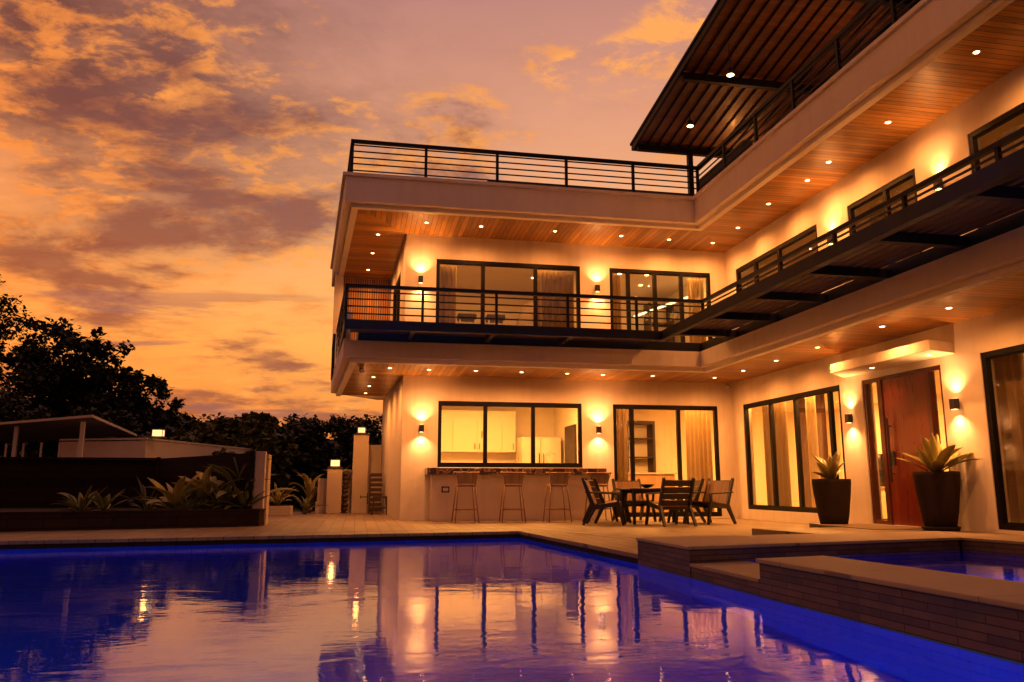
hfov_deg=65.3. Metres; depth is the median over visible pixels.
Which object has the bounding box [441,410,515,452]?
wall cabinet
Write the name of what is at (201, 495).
bed plant
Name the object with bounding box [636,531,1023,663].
raised spa
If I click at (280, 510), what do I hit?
box planter
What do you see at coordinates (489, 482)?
bar counter
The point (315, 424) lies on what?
woods
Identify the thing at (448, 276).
curtain
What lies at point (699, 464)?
curtain
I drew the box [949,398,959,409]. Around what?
wall lamp
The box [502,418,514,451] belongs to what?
cabinet door
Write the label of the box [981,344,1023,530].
window
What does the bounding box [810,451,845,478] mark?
potted plant
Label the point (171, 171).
sky
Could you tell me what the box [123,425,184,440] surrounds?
bush
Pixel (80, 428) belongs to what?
carport
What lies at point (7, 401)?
bush
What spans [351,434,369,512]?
gate pillar
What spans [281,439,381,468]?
hill
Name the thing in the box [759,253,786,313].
curtain
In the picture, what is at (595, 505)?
armchair
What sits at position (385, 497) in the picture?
wooden stool
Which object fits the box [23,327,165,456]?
broadleaf tree
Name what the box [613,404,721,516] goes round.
sliding door
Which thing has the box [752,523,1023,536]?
entrance landing
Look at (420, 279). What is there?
wall lamp
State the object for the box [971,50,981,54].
downlight
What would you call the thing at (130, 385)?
broadleaf tree
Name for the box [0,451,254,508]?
fence
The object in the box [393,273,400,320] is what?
window
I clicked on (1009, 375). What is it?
curtain
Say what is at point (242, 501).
bed plant
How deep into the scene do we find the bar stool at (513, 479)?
15.58 m
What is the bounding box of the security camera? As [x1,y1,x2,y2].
[359,365,364,372]
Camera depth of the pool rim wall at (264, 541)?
11.18 m
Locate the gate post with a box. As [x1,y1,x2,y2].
[253,451,271,524]
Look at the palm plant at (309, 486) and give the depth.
21.08 m
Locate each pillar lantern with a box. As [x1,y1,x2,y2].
[149,429,166,437]
[329,459,341,466]
[356,427,366,433]
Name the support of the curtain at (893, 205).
hanging from the house
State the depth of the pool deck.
12.59 m
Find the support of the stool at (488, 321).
on the house
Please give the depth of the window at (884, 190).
13.06 m
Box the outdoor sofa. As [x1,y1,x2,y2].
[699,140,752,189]
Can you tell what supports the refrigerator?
on the house
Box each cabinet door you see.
[441,418,452,451]
[453,418,476,451]
[477,418,501,451]
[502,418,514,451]
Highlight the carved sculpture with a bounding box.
[341,470,350,510]
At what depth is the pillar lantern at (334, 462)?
20.85 m
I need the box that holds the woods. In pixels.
[11,410,382,469]
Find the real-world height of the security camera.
0.158 m
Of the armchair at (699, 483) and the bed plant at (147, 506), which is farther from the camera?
the armchair at (699, 483)
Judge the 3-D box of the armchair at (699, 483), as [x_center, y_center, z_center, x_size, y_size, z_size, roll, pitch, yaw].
[3.343,3.146,15.758,0.773,0.859,0.693,1,-10,-5]
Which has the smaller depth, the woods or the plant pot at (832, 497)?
the plant pot at (832, 497)
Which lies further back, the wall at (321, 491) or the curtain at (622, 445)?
the wall at (321, 491)
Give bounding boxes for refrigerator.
[515,437,560,462]
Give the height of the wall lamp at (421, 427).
0.156 m
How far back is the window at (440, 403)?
17.05 m
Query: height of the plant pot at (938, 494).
0.806 m
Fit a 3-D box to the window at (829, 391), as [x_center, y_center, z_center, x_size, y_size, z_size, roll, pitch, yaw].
[5.482,2.195,15.649,0.080,2.250,3.640,2,-10,-11]
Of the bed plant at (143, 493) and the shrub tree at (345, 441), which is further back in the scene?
the shrub tree at (345, 441)
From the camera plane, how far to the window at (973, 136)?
10.94 m
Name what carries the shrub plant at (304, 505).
on the pool deck
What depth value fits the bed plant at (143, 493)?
14.96 m
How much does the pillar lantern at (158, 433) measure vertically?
0.221 m
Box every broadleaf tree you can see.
[0,274,74,448]
[0,314,121,456]
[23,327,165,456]
[75,364,184,440]
[137,409,195,438]
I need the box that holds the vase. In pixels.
[878,454,884,485]
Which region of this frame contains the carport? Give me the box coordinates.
[0,415,136,459]
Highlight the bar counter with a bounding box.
[425,468,606,521]
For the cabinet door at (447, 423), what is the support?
in the wall cabinet
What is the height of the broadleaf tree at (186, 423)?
5.132 m
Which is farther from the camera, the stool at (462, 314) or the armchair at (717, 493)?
the stool at (462, 314)
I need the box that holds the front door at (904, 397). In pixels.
[882,372,929,526]
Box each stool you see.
[371,496,386,514]
[451,471,479,522]
[457,312,476,323]
[485,314,504,324]
[499,472,525,522]
[543,472,571,522]
[584,472,612,521]
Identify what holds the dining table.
on the pool deck
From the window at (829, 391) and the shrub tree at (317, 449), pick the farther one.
the shrub tree at (317, 449)
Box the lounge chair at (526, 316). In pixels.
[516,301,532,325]
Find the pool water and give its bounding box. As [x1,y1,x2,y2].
[0,538,1023,681]
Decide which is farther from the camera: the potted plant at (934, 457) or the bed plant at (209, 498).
the bed plant at (209, 498)
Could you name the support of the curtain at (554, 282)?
hanging from the house
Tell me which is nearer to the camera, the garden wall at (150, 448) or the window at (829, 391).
the window at (829, 391)
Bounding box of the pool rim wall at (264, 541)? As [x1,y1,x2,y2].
[0,534,637,563]
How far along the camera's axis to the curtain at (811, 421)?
15.76 m
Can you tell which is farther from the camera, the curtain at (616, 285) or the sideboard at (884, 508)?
the curtain at (616, 285)
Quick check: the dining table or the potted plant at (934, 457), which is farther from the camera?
the dining table
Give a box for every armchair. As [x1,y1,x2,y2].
[581,478,626,525]
[582,478,631,523]
[611,479,656,521]
[645,477,697,526]
[659,478,705,522]
[683,478,736,524]
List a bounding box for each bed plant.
[53,485,109,510]
[87,489,128,510]
[114,476,164,509]
[128,492,162,509]
[130,472,213,509]
[173,466,242,508]
[174,491,201,509]
[187,468,253,508]
[196,481,252,508]
[204,448,297,503]
[212,487,269,508]
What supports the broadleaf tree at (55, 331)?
on the ground
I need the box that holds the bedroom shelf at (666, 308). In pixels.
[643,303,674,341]
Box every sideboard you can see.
[628,472,676,511]
[880,486,886,519]
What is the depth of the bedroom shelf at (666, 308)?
21.16 m
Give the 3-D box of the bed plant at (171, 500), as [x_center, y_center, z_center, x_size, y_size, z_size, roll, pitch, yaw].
[-6.125,2.740,14.356,1.435,0.769,1.222,5,-11,-25]
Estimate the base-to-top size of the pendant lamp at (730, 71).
0.704 m
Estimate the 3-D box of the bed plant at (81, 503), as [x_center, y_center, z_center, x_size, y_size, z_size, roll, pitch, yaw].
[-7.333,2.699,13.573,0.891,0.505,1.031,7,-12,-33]
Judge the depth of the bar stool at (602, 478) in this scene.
16.00 m
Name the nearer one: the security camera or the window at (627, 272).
the security camera
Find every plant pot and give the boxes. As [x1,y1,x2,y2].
[812,479,850,526]
[912,471,960,530]
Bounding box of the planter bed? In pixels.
[0,507,265,531]
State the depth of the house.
15.26 m
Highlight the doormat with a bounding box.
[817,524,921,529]
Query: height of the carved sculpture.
1.050 m
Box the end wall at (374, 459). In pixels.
[367,445,381,511]
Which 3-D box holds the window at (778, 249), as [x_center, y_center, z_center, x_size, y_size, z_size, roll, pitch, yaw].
[5.447,-0.926,16.398,0.080,2.000,3.310,2,-10,-11]
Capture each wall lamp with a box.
[418,276,422,282]
[419,424,423,431]
[595,285,599,291]
[596,426,601,432]
[844,414,852,422]
[933,179,942,189]
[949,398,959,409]
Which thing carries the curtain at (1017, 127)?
hanging from the house
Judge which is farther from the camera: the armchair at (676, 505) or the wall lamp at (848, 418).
the armchair at (676, 505)
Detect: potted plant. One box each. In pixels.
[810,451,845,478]
[894,433,977,470]
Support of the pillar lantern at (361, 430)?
on the gate pillar at (360, 466)
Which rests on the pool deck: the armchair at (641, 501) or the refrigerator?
the armchair at (641, 501)
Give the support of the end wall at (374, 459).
on the pool deck
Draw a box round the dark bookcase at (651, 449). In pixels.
[627,421,655,472]
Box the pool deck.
[0,512,808,557]
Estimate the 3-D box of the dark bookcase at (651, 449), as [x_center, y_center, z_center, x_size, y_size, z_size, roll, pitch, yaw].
[3.043,3.349,21.436,1.570,2.379,0.450,2,-10,-11]
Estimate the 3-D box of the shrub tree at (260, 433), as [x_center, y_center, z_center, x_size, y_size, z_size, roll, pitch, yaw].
[-8.761,4.276,27.451,3.628,3.774,3.300,6,-12,-32]
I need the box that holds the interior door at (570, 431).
[565,424,576,462]
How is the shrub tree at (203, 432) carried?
on the ground
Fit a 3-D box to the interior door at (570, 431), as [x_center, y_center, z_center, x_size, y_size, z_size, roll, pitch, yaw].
[1.418,3.091,19.225,0.059,2.100,0.900,2,-10,-11]
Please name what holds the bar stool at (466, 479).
on the pool deck
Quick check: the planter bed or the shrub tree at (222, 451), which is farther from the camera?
the shrub tree at (222, 451)
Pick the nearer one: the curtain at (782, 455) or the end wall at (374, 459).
the curtain at (782, 455)
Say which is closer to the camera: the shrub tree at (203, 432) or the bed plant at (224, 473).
the bed plant at (224, 473)
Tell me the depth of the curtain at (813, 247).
15.74 m
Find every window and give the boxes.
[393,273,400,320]
[436,259,580,327]
[437,401,581,467]
[609,268,712,341]
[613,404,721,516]
[736,224,820,326]
[743,385,845,512]
[847,168,922,279]
[968,103,1023,228]
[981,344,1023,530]
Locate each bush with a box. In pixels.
[0,385,57,456]
[24,406,146,456]
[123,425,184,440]
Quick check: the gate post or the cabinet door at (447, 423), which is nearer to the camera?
the gate post
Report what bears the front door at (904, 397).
in the house
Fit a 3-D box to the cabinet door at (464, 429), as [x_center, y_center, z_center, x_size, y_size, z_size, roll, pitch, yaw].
[-1.189,2.372,20.219,0.612,0.850,0.044,2,-10,-11]
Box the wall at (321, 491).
[315,478,326,512]
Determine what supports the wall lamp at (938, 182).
attached to the house
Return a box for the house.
[330,0,1023,534]
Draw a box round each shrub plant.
[269,482,293,504]
[293,494,326,513]
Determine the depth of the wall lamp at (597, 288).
17.87 m
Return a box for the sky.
[0,0,722,438]
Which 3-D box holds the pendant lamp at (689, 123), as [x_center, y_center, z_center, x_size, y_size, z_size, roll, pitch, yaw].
[4.068,-5.088,18.273,0.150,0.391,0.148,2,-10,-11]
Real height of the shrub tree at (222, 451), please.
2.325 m
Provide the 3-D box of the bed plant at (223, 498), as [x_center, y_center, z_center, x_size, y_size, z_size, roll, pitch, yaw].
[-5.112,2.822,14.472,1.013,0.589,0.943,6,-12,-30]
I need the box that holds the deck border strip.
[299,528,637,541]
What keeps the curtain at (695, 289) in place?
hanging from the house
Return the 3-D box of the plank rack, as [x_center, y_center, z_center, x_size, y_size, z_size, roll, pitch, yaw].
[-3.502,3.909,20.485,0.340,1.020,0.320,2,-10,-11]
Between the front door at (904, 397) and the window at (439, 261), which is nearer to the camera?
the front door at (904, 397)
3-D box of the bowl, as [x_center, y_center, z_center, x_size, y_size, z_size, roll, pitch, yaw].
[2.596,2.792,15.370,0.280,0.075,0.280,2,-10,-11]
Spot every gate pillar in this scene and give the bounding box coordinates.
[326,467,342,513]
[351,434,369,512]
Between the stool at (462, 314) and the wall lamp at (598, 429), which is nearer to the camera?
the wall lamp at (598, 429)
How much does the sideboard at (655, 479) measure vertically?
0.989 m
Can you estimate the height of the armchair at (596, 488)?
0.859 m
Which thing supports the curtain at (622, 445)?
hanging from the house
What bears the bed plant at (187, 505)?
in the planter bed
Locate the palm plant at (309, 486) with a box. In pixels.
[282,471,322,512]
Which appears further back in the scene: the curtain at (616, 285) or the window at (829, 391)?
the curtain at (616, 285)
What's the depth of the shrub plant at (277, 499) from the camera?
19.26 m
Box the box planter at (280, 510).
[268,505,292,515]
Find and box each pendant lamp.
[687,110,692,127]
[727,43,733,76]
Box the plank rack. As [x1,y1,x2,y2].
[368,473,382,513]
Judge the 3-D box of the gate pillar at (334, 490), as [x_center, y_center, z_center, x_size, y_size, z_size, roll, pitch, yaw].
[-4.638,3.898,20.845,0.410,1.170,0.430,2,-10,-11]
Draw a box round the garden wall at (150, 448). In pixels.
[59,438,254,462]
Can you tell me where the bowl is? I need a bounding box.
[640,484,653,487]
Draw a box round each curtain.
[439,265,456,322]
[537,270,573,327]
[612,274,621,328]
[616,409,628,507]
[684,410,714,511]
[687,278,705,342]
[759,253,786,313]
[762,402,791,505]
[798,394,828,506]
[805,396,820,507]
[810,236,816,254]
[869,183,919,268]
[993,353,1023,522]
[997,124,1023,216]
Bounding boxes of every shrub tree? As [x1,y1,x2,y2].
[166,415,246,444]
[212,447,254,489]
[215,411,306,504]
[270,429,348,511]
[332,424,381,503]
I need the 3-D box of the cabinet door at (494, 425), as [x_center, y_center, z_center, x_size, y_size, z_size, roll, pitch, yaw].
[-0.570,2.393,20.336,0.632,0.850,0.044,2,-10,-11]
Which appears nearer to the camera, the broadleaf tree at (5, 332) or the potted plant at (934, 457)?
the potted plant at (934, 457)
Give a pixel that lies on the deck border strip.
(499, 528)
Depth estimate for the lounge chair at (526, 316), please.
19.20 m
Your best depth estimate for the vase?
15.36 m
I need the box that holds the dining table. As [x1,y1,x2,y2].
[616,488,688,524]
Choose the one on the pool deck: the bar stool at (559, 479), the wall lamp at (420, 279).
the bar stool at (559, 479)
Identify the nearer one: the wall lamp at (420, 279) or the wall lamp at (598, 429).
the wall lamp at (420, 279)
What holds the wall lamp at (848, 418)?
attached to the house
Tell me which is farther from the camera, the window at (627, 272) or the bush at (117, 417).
the bush at (117, 417)

